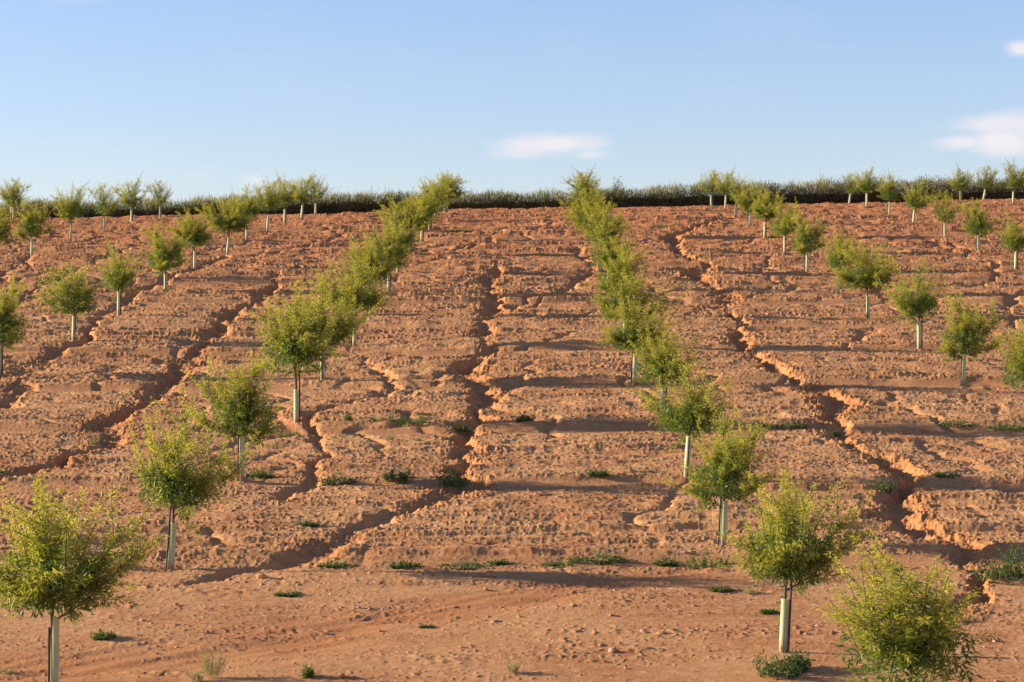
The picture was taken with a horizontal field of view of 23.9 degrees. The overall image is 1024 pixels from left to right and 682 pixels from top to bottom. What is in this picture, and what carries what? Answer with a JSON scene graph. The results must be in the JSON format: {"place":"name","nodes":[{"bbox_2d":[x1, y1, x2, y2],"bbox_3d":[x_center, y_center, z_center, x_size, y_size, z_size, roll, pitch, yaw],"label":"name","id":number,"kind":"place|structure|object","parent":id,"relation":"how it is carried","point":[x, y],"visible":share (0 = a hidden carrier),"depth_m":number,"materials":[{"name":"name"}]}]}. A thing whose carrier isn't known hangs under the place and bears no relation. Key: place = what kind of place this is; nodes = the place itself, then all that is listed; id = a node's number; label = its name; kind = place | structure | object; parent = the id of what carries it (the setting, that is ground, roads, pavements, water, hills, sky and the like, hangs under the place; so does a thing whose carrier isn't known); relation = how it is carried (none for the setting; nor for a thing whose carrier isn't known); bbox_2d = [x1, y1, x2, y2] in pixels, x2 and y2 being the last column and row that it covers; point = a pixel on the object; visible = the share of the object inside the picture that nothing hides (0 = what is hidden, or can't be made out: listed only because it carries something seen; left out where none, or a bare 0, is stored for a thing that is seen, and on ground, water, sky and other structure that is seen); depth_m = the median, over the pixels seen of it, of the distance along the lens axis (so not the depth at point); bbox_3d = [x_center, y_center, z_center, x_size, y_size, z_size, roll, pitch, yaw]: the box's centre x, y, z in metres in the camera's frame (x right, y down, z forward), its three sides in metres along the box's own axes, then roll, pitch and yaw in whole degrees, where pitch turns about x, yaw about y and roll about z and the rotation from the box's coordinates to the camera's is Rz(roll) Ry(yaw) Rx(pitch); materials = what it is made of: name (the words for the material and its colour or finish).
{"place":"outdoors","nodes":[
{"label":"outdoors","id":0,"kind":"place"},
{"bbox_2d":[0,198,1023,681],"bbox_3d":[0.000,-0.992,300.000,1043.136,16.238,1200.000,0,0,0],"label":"ground","id":1,"kind":"structure","parent":0,"point":[536,262],"depth_m":39.48,"materials":[{"name":"red soil"}]},
{"bbox_2d":[0,200,18,246],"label":"young tree","id":2,"kind":"object","parent":1,"relation":"on","point":[4,231],"visible":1,"depth_m":69.64,"materials":[{"name":"green plant"}]},
{"bbox_2d":[0,177,31,219],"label":"young tree","id":3,"kind":"object","parent":1,"relation":"on","point":[7,198],"visible":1,"depth_m":100.41,"materials":[{"name":"green plant"}]},
{"bbox_2d":[1,181,31,217],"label":"young tree","id":4,"kind":"object","parent":1,"relation":"on","point":[14,207],"visible":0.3,"depth_m":103.15,"materials":[{"name":"green plant"}]},
{"bbox_2d":[0,270,35,374],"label":"young tree","id":5,"kind":"object","parent":1,"relation":"on","point":[8,323],"visible":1,"depth_m":48.38,"materials":[{"name":"green plant"}]},
{"bbox_2d":[11,194,56,256],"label":"young tree","id":6,"kind":"object","parent":1,"relation":"on","point":[30,224],"visible":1,"depth_m":77.73,"materials":[{"name":"green plant"}]},
{"bbox_2d":[31,255,104,340],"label":"young tree","id":7,"kind":"object","parent":1,"relation":"on","point":[79,304],"visible":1,"depth_m":53.86,"materials":[{"name":"green plant"}]},
{"bbox_2d":[51,181,94,241],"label":"young tree","id":8,"kind":"object","parent":1,"relation":"on","point":[74,203],"visible":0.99,"depth_m":84.43,"materials":[{"name":"green plant"}]},
{"bbox_2d":[0,471,170,681],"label":"young tree","id":9,"kind":"object","parent":1,"relation":"on","point":[39,579],"visible":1,"depth_m":23.87,"materials":[{"name":"green plant"}]},
{"bbox_2d":[90,628,116,640],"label":"weed patch","id":10,"kind":"object","parent":1,"relation":"on","point":[100,634],"visible":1,"depth_m":26.28,"materials":[{"name":"green plant"}]},
{"bbox_2d":[87,181,127,229],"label":"young tree","id":11,"kind":"object","parent":1,"relation":"on","point":[105,209],"visible":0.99,"depth_m":89.76,"materials":[{"name":"green plant"}]},
{"bbox_2d":[92,238,143,315],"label":"young tree","id":12,"kind":"object","parent":1,"relation":"on","point":[119,279],"visible":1,"depth_m":59.10,"materials":[{"name":"green plant"}]},
{"bbox_2d":[111,172,155,222],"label":"young tree","id":13,"kind":"object","parent":1,"relation":"on","point":[135,199],"visible":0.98,"depth_m":96.99,"materials":[{"name":"green plant"}]},
{"bbox_2d":[144,179,173,217],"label":"young tree","id":14,"kind":"object","parent":1,"relation":"on","point":[159,200],"visible":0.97,"depth_m":102.55,"materials":[{"name":"green plant"}]},
{"bbox_2d":[139,219,194,288],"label":"young tree","id":15,"kind":"object","parent":1,"relation":"on","point":[164,257],"visible":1,"depth_m":65.24,"materials":[{"name":"green plant"}]},
{"bbox_2d":[158,208,218,270],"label":"young tree","id":16,"kind":"object","parent":1,"relation":"on","point":[199,237],"visible":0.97,"depth_m":72.52,"materials":[{"name":"green plant"}]},
{"bbox_2d":[124,387,261,569],"bbox_3d":[-3.993,1.740,30.041,1.765,2.376,1.152,3,-2,0],"label":"young tree","id":17,"kind":"object","parent":1,"relation":"on","point":[171,478],"visible":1,"depth_m":29.99,"materials":[{"name":"green plant"}]},
{"bbox_2d":[186,665,204,681],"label":"grass tuft","id":18,"kind":"object","parent":1,"relation":"on","point":[194,678],"visible":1,"depth_m":24.51,"materials":[{"name":"beige plant"}]},
{"bbox_2d":[195,639,233,678],"bbox_3d":[-3.043,3.236,24.675,0.440,0.443,0.418,0,0,-42],"label":"grass tuft","id":19,"kind":"object","parent":1,"relation":"on","point":[209,666],"visible":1,"depth_m":24.64,"materials":[{"name":"beige plant"}]},
{"bbox_2d":[195,191,262,255],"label":"young tree","id":20,"kind":"object","parent":1,"relation":"on","point":[233,220],"visible":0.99,"depth_m":78.44,"materials":[{"name":"green plant"}]},
{"bbox_2d":[184,341,283,480],"bbox_3d":[-4.122,1.072,36.069,1.523,2.138,0.989,0,0,-19],"label":"young tree","id":21,"kind":"object","parent":1,"relation":"on","point":[243,412],"visible":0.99,"depth_m":36.05,"materials":[{"name":"green plant"}]},
{"bbox_2d":[217,184,266,239],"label":"young tree","id":22,"kind":"object","parent":1,"relation":"on","point":[252,209],"visible":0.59,"depth_m":84.84,"materials":[{"name":"green plant"}]},
{"bbox_2d":[245,467,273,477],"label":"weed patch","id":23,"kind":"object","parent":1,"relation":"on","point":[259,475],"visible":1,"depth_m":36.40,"materials":[{"name":"green plant"}]},
{"bbox_2d":[248,174,286,231],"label":"young tree","id":24,"kind":"object","parent":1,"relation":"on","point":[270,199],"visible":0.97,"depth_m":89.24,"materials":[{"name":"green plant"}]},
{"bbox_2d":[258,169,299,221],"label":"young tree","id":25,"kind":"object","parent":1,"relation":"on","point":[288,198],"visible":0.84,"depth_m":93.23,"materials":[{"name":"green plant"}]},
{"bbox_2d":[246,281,352,422],"bbox_3d":[-3.845,0.237,42.231,2.062,2.620,1.358,0,0,40],"label":"young tree","id":26,"kind":"object","parent":1,"relation":"on","point":[295,345],"visible":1,"depth_m":42.09,"materials":[{"name":"green plant"}]},
{"bbox_2d":[285,169,325,217],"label":"young tree","id":27,"kind":"object","parent":1,"relation":"on","point":[303,196],"visible":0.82,"depth_m":96.92,"materials":[{"name":"green plant"}]},
{"bbox_2d":[300,663,316,678],"bbox_3d":[-2.077,3.388,24.661,0.172,0.206,0.202,0,0,-14],"label":"weed","id":28,"kind":"object","parent":1,"relation":"on","point":[307,671],"visible":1,"depth_m":24.63,"materials":[{"name":"green plant"}]},
{"bbox_2d":[302,173,332,213],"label":"young tree","id":29,"kind":"object","parent":1,"relation":"on","point":[319,196],"visible":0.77,"depth_m":109.62,"materials":[{"name":"green plant"}]},
{"bbox_2d":[279,270,388,379],"bbox_3d":[-3.477,-0.273,47.266,1.840,2.278,1.437,0,0,-41],"label":"young tree","id":30,"kind":"object","parent":1,"relation":"on","point":[342,324],"visible":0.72,"depth_m":47.16,"materials":[{"name":"green plant"}]},
{"bbox_2d":[318,473,355,485],"bbox_3d":[-2.587,2.063,36.015,0.594,0.213,0.407,0,0,0],"label":"weed patch","id":31,"kind":"object","parent":1,"relation":"on","point":[344,481],"visible":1,"depth_m":35.94,"materials":[{"name":"green plant"}]},
{"bbox_2d":[315,559,358,568],"bbox_3d":[-2.186,2.809,30.274,0.580,0.161,0.399,0,0,0],"label":"weed patch","id":32,"kind":"object","parent":1,"relation":"on","point":[337,565],"visible":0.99,"depth_m":30.25,"materials":[{"name":"green plant"}]},
{"bbox_2d":[307,254,401,345],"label":"young tree","id":33,"kind":"object","parent":1,"relation":"on","point":[360,296],"visible":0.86,"depth_m":53.25,"materials":[{"name":"green plant"}]},
{"bbox_2d":[338,234,402,314],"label":"young tree","id":34,"kind":"object","parent":1,"relation":"on","point":[371,260],"visible":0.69,"depth_m":59.92,"materials":[{"name":"green plant"}]},
{"bbox_2d":[348,218,417,291],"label":"young tree","id":35,"kind":"object","parent":1,"relation":"on","point":[396,252],"visible":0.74,"depth_m":64.44,"materials":[{"name":"green plant"}]},
{"bbox_2d":[381,464,416,482],"bbox_3d":[-1.687,1.984,36.113,0.496,0.308,0.530,0,0,38],"label":"weed bush","id":36,"kind":"object","parent":1,"relation":"on","point":[404,476],"visible":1,"depth_m":36.04,"materials":[{"name":"green plant"}]},
{"bbox_2d":[379,205,426,271],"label":"young tree","id":37,"kind":"object","parent":1,"relation":"on","point":[409,235],"visible":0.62,"depth_m":70.56,"materials":[{"name":"green plant"}]},
{"bbox_2d":[372,193,438,251],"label":"young tree","id":38,"kind":"object","parent":1,"relation":"on","point":[409,213],"visible":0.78,"depth_m":77.84,"materials":[{"name":"green plant"}]},
{"bbox_2d":[389,560,423,568],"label":"weed patch","id":39,"kind":"object","parent":1,"relation":"on","point":[400,564],"visible":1,"depth_m":30.13,"materials":[{"name":"green plant"}]},
{"bbox_2d":[395,414,437,426],"bbox_3d":[-1.598,1.396,41.898,0.895,0.254,0.615,0,0,0],"label":"weed patch","id":40,"kind":"object","parent":1,"relation":"on","point":[418,421],"visible":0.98,"depth_m":41.78,"materials":[{"name":"green plant"}]},
{"bbox_2d":[408,187,445,241],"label":"young tree","id":41,"kind":"object","parent":1,"relation":"on","point":[426,204],"visible":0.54,"depth_m":84.48,"materials":[{"name":"green plant"}]},
{"bbox_2d":[412,175,449,229],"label":"young tree","id":42,"kind":"object","parent":1,"relation":"on","point":[435,193],"visible":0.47,"depth_m":90.17,"materials":[{"name":"green plant"}]},
{"bbox_2d":[418,174,455,215],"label":"young tree","id":43,"kind":"object","parent":1,"relation":"on","point":[441,182],"visible":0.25,"depth_m":94.19,"materials":[{"name":"green plant"}]},
{"bbox_2d":[425,172,472,212],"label":"young tree","id":44,"kind":"object","parent":1,"relation":"on","point":[454,193],"visible":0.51,"depth_m":98.19,"materials":[{"name":"green plant"}]},
{"bbox_2d":[436,464,471,489],"bbox_3d":[-0.886,2.011,35.767,0.518,0.391,0.549,0,0,30],"label":"weed bush","id":45,"kind":"object","parent":1,"relation":"on","point":[453,482],"visible":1,"depth_m":35.72,"materials":[{"name":"green plant"}]},
{"bbox_2d":[436,559,492,569],"bbox_3d":[-0.599,2.820,30.287,0.742,0.159,0.495,0,0,0],"label":"weed patch","id":46,"kind":"object","parent":1,"relation":"on","point":[477,564],"visible":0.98,"depth_m":30.22,"materials":[{"name":"green plant"}]},
{"bbox_2d":[501,657,520,672],"bbox_3d":[0.006,3.346,24.901,0.190,0.180,0.196,0,0,-36],"label":"grass tuft","id":47,"kind":"object","parent":1,"relation":"on","point":[514,669],"visible":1,"depth_m":24.89,"materials":[{"name":"beige plant"}]},
{"bbox_2d":[0,192,1023,218],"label":"earth bank","id":48,"kind":"structure","parent":1,"relation":"on","point":[655,204],"depth_m":115.90,"materials":[{"name":"brown soil"}]},
{"bbox_2d":[0,174,1023,214],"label":"tall grass","id":49,"kind":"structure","parent":48,"relation":"on","point":[539,193],"depth_m":115.71,"materials":[{"name":"green plant"}]},
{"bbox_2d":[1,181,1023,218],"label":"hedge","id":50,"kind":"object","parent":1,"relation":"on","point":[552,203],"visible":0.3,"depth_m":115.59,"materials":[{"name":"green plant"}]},
{"bbox_2d":[2,209,1022,681],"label":"pebbles","id":51,"kind":"object","parent":1,"relation":"on","point":[512,485],"visible":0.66,"depth_m":31.15,"materials":[{"name":"stone"}]},
{"bbox_2d":[516,411,535,421],"bbox_3d":[0.235,1.347,41.778,0.373,0.285,0.396,0,0,0],"label":"weed bush","id":52,"kind":"object","parent":1,"relation":"on","point":[526,418],"visible":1,"depth_m":41.72,"materials":[{"name":"green plant"}]},
{"bbox_2d":[540,558,574,568],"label":"weed patch","id":53,"kind":"object","parent":1,"relation":"on","point":[550,564],"visible":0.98,"depth_m":30.28,"materials":[{"name":"green plant"}]},
{"bbox_2d":[559,169,600,201],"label":"young tree","id":54,"kind":"object","parent":1,"relation":"on","point":[575,186],"visible":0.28,"depth_m":99.78,"materials":[{"name":"green plant"}]},
{"bbox_2d":[552,183,616,217],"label":"young tree","id":55,"kind":"object","parent":1,"relation":"on","point":[589,199],"visible":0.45,"depth_m":85.62,"materials":[{"name":"green plant"}]},
{"bbox_2d":[571,164,600,206],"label":"young tree","id":56,"kind":"object","parent":1,"relation":"on","point":[583,180],"visible":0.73,"depth_m":94.85,"materials":[{"name":"green plant"}]},
{"bbox_2d":[560,194,630,251],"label":"young tree","id":57,"kind":"object","parent":1,"relation":"on","point":[597,208],"visible":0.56,"depth_m":79.15,"materials":[{"name":"green plant"}]},
{"bbox_2d":[585,469,609,477],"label":"weed patch","id":58,"kind":"object","parent":1,"relation":"on","point":[591,472],"visible":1,"depth_m":36.19,"materials":[{"name":"green plant"}]},
{"bbox_2d":[566,551,629,565],"bbox_3d":[1.085,2.749,30.595,0.818,0.197,0.570,0,0,0],"label":"weed patch","id":59,"kind":"object","parent":1,"relation":"on","point":[604,561],"visible":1,"depth_m":30.52,"materials":[{"name":"green plant"}]},
{"bbox_2d":[574,202,631,270],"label":"young tree","id":60,"kind":"object","parent":1,"relation":"on","point":[612,223],"visible":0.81,"depth_m":70.49,"materials":[{"name":"green plant"}]},
{"bbox_2d":[586,220,637,280],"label":"young tree","id":61,"kind":"object","parent":1,"relation":"on","point":[605,256],"visible":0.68,"depth_m":65.81,"materials":[{"name":"green plant"}]},
{"bbox_2d":[582,237,650,302],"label":"young tree","id":62,"kind":"object","parent":1,"relation":"on","point":[622,263],"visible":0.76,"depth_m":59.46,"materials":[{"name":"green plant"}]},
{"bbox_2d":[596,296,677,384],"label":"young tree","id":63,"kind":"object","parent":1,"relation":"on","point":[634,326],"visible":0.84,"depth_m":46.55,"materials":[{"name":"green plant"}]},
{"bbox_2d":[590,269,691,335],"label":"young tree","id":64,"kind":"object","parent":1,"relation":"on","point":[632,288],"visible":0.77,"depth_m":52.44,"materials":[{"name":"green plant"}]},
{"bbox_2d":[651,556,678,566],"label":"weed patch","id":65,"kind":"object","parent":1,"relation":"on","point":[658,562],"visible":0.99,"depth_m":30.51,"materials":[{"name":"green plant"}]},
{"bbox_2d":[623,320,710,419],"bbox_3d":[2.571,0.546,41.773,1.588,1.833,1.096,0,0,42],"label":"young tree","id":66,"kind":"object","parent":1,"relation":"on","point":[656,358],"visible":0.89,"depth_m":41.68,"materials":[{"name":"green plant"}]},
{"bbox_2d":[627,348,733,478],"bbox_3d":[2.556,1.105,36.437,1.674,1.996,1.117,0,0,20],"label":"young tree","id":67,"kind":"object","parent":1,"relation":"on","point":[683,419],"visible":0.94,"depth_m":36.23,"materials":[{"name":"green plant"}]},
{"bbox_2d":[680,549,735,568],"bbox_3d":[2.457,2.752,30.355,0.725,0.295,0.560,0,0,0],"label":"weed patch","id":68,"kind":"object","parent":1,"relation":"on","point":[703,564],"visible":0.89,"depth_m":30.33,"materials":[{"name":"green plant"}]},
{"bbox_2d":[695,168,722,205],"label":"young tree","id":69,"kind":"object","parent":1,"relation":"on","point":[711,187],"visible":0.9,"depth_m":109.81,"materials":[{"name":"green plant"}]},
{"bbox_2d":[663,396,777,545],"bbox_3d":[2.780,1.709,31.258,1.471,1.994,0.963,0,0,29],"label":"young tree","id":70,"kind":"object","parent":1,"relation":"on","point":[727,471],"visible":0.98,"depth_m":31.16,"materials":[{"name":"green plant"}]},
{"bbox_2d":[712,168,751,207],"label":"young tree","id":71,"kind":"object","parent":1,"relation":"on","point":[723,188],"visible":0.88,"depth_m":101.12,"materials":[{"name":"green plant"}]},
{"bbox_2d":[727,171,749,216],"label":"young tree","id":72,"kind":"object","parent":1,"relation":"on","point":[735,186],"visible":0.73,"depth_m":94.49,"materials":[{"name":"green plant"}]},
{"bbox_2d":[729,178,767,226],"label":"young tree","id":73,"kind":"object","parent":1,"relation":"on","point":[745,203],"visible":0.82,"depth_m":89.78,"materials":[{"name":"green plant"}]},
{"bbox_2d":[748,187,786,237],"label":"young tree","id":74,"kind":"object","parent":1,"relation":"on","point":[763,210],"visible":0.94,"depth_m":84.13,"materials":[{"name":"green plant"}]},
{"bbox_2d":[765,196,799,252],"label":"young tree","id":75,"kind":"object","parent":1,"relation":"on","point":[783,229],"visible":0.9,"depth_m":78.01,"materials":[{"name":"green plant"}]},
{"bbox_2d":[751,645,815,679],"bbox_3d":[2.787,3.326,24.879,0.632,0.366,0.604,0,0,-19],"label":"weed bush","id":76,"kind":"object","parent":1,"relation":"on","point":[774,670],"visible":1,"depth_m":24.83,"materials":[{"name":"green plant"}]},
{"bbox_2d":[762,420,808,428],"bbox_3d":[4.701,1.442,41.628,0.831,0.182,0.553,0,0,0],"label":"weed patch","id":77,"kind":"object","parent":1,"relation":"on","point":[798,425],"visible":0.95,"depth_m":41.54,"materials":[{"name":"green plant"}]},
{"bbox_2d":[711,466,879,652],"bbox_3d":[3.000,2.362,25.651,1.486,2.070,1.228,0,0,-41],"label":"young tree","id":78,"kind":"object","parent":1,"relation":"on","point":[778,553],"visible":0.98,"depth_m":25.61,"materials":[{"name":"green plant"}]},
{"bbox_2d":[784,645,812,672],"bbox_3d":[2.957,3.313,25.031,0.329,0.314,0.386,0,0,0],"label":"weed bush","id":79,"kind":"object","parent":1,"relation":"on","point":[798,657],"visible":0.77,"depth_m":24.98,"materials":[{"name":"green plant"}]},
{"bbox_2d":[786,209,831,271],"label":"young tree","id":80,"kind":"object","parent":1,"relation":"on","point":[804,241],"visible":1,"depth_m":70.92,"materials":[{"name":"green plant"}]},
{"bbox_2d":[817,226,859,293],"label":"young tree","id":81,"kind":"object","parent":1,"relation":"on","point":[837,258],"visible":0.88,"depth_m":64.56,"materials":[{"name":"green plant"}]},
{"bbox_2d":[841,172,860,203],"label":"young tree","id":82,"kind":"object","parent":1,"relation":"on","point":[850,183],"visible":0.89,"depth_m":109.96,"materials":[{"name":"green plant"}]},
{"bbox_2d":[828,239,904,317],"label":"young tree","id":83,"kind":"object","parent":1,"relation":"on","point":[882,271],"visible":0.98,"depth_m":58.99,"materials":[{"name":"green plant"}]},
{"bbox_2d":[853,161,887,206],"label":"young tree","id":84,"kind":"object","parent":1,"relation":"on","point":[868,185],"visible":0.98,"depth_m":101.17,"materials":[{"name":"green plant"}]},
{"bbox_2d":[864,475,898,492],"bbox_3d":[5.449,2.127,35.724,0.518,0.304,0.435,0,0,0],"label":"weed patch","id":85,"kind":"object","parent":1,"relation":"on","point":[889,490],"visible":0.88,"depth_m":35.68,"materials":[{"name":"green plant"}]},
{"bbox_2d":[876,171,902,214],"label":"young tree","id":86,"kind":"object","parent":1,"relation":"on","point":[887,192],"visible":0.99,"depth_m":95.54,"materials":[{"name":"green plant"}]},
{"bbox_2d":[811,529,1001,681],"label":"young tree","id":87,"kind":"object","parent":1,"relation":"on","point":[899,641],"visible":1,"depth_m":21.36,"materials":[{"name":"green plant"}]},
{"bbox_2d":[873,255,949,348],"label":"young tree","id":88,"kind":"object","parent":1,"relation":"on","point":[921,303],"visible":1,"depth_m":52.41,"materials":[{"name":"green plant"}]},
{"bbox_2d":[900,178,937,221],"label":"young tree","id":89,"kind":"object","parent":1,"relation":"on","point":[915,201],"visible":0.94,"depth_m":89.54,"materials":[{"name":"green plant"}]},
{"bbox_2d":[921,189,963,238],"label":"young tree","id":90,"kind":"object","parent":1,"relation":"on","point":[945,201],"visible":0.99,"depth_m":83.23,"materials":[{"name":"green plant"}]},
{"bbox_2d":[931,470,960,478],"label":"weed patch","id":91,"kind":"object","parent":1,"relation":"on","point":[936,474],"visible":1,"depth_m":36.39,"materials":[{"name":"green plant"}]},
{"bbox_2d":[935,418,976,427],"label":"weed patch","id":92,"kind":"object","parent":1,"relation":"on","point":[944,422],"visible":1,"depth_m":41.74,"materials":[{"name":"green plant"}]},
{"bbox_2d":[945,163,975,199],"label":"young tree","id":93,"kind":"object","parent":1,"relation":"on","point":[963,183],"visible":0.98,"depth_m":109.51,"materials":[{"name":"green plant"}]},
{"bbox_2d":[934,285,1012,385],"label":"young tree","id":94,"kind":"object","parent":1,"relation":"on","point":[963,337],"visible":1,"depth_m":46.75,"materials":[{"name":"green plant"}]},
{"bbox_2d":[956,194,1002,250],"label":"young tree","id":95,"kind":"object","parent":1,"relation":"on","point":[978,222],"visible":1,"depth_m":77.82,"materials":[{"name":"green plant"}]},
{"bbox_2d":[975,163,1001,198],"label":"young tree","id":96,"kind":"object","parent":1,"relation":"on","point":[987,180],"visible":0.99,"depth_m":108.78,"materials":[{"name":"green plant"}]},
{"bbox_2d":[966,549,1023,583],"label":"weed bush","id":97,"kind":"object","parent":1,"relation":"on","point":[1004,568],"visible":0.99,"depth_m":29.30,"materials":[{"name":"green plant"}]},
{"bbox_2d":[987,423,1023,431],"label":"weed patch","id":98,"kind":"object","parent":1,"relation":"on","point":[1007,428],"visible":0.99,"depth_m":41.61,"materials":[{"name":"green plant"}]},
{"bbox_2d":[990,318,1023,389],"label":"young tree","id":99,"kind":"object","parent":1,"relation":"on","point":[1017,365],"visible":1,"depth_m":41.67,"materials":[{"name":"green plant"}]},
{"bbox_2d":[993,209,1023,269],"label":"young tree","id":100,"kind":"object","parent":1,"relation":"on","point":[1014,239],"visible":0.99,"depth_m":70.93,"materials":[{"name":"green plant"}]},
{"bbox_2d":[994,537,1023,577],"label":"weed bush","id":101,"kind":"object","parent":1,"relation":"on","point":[1018,561],"visible":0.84,"depth_m":29.60,"materials":[{"name":"green plant"}]},
{"bbox_2d":[1000,158,1023,203],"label":"young tree","id":102,"kind":"object","parent":1,"relation":"on","point":[1018,182],"visible":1,"depth_m":100.52,"materials":[{"name":"green plant"}]},
{"bbox_2d":[0,0,1023,209],"label":"sky","id":103,"kind":"structure","parent":0,"point":[200,97],"materials":[{"name":"blue"}]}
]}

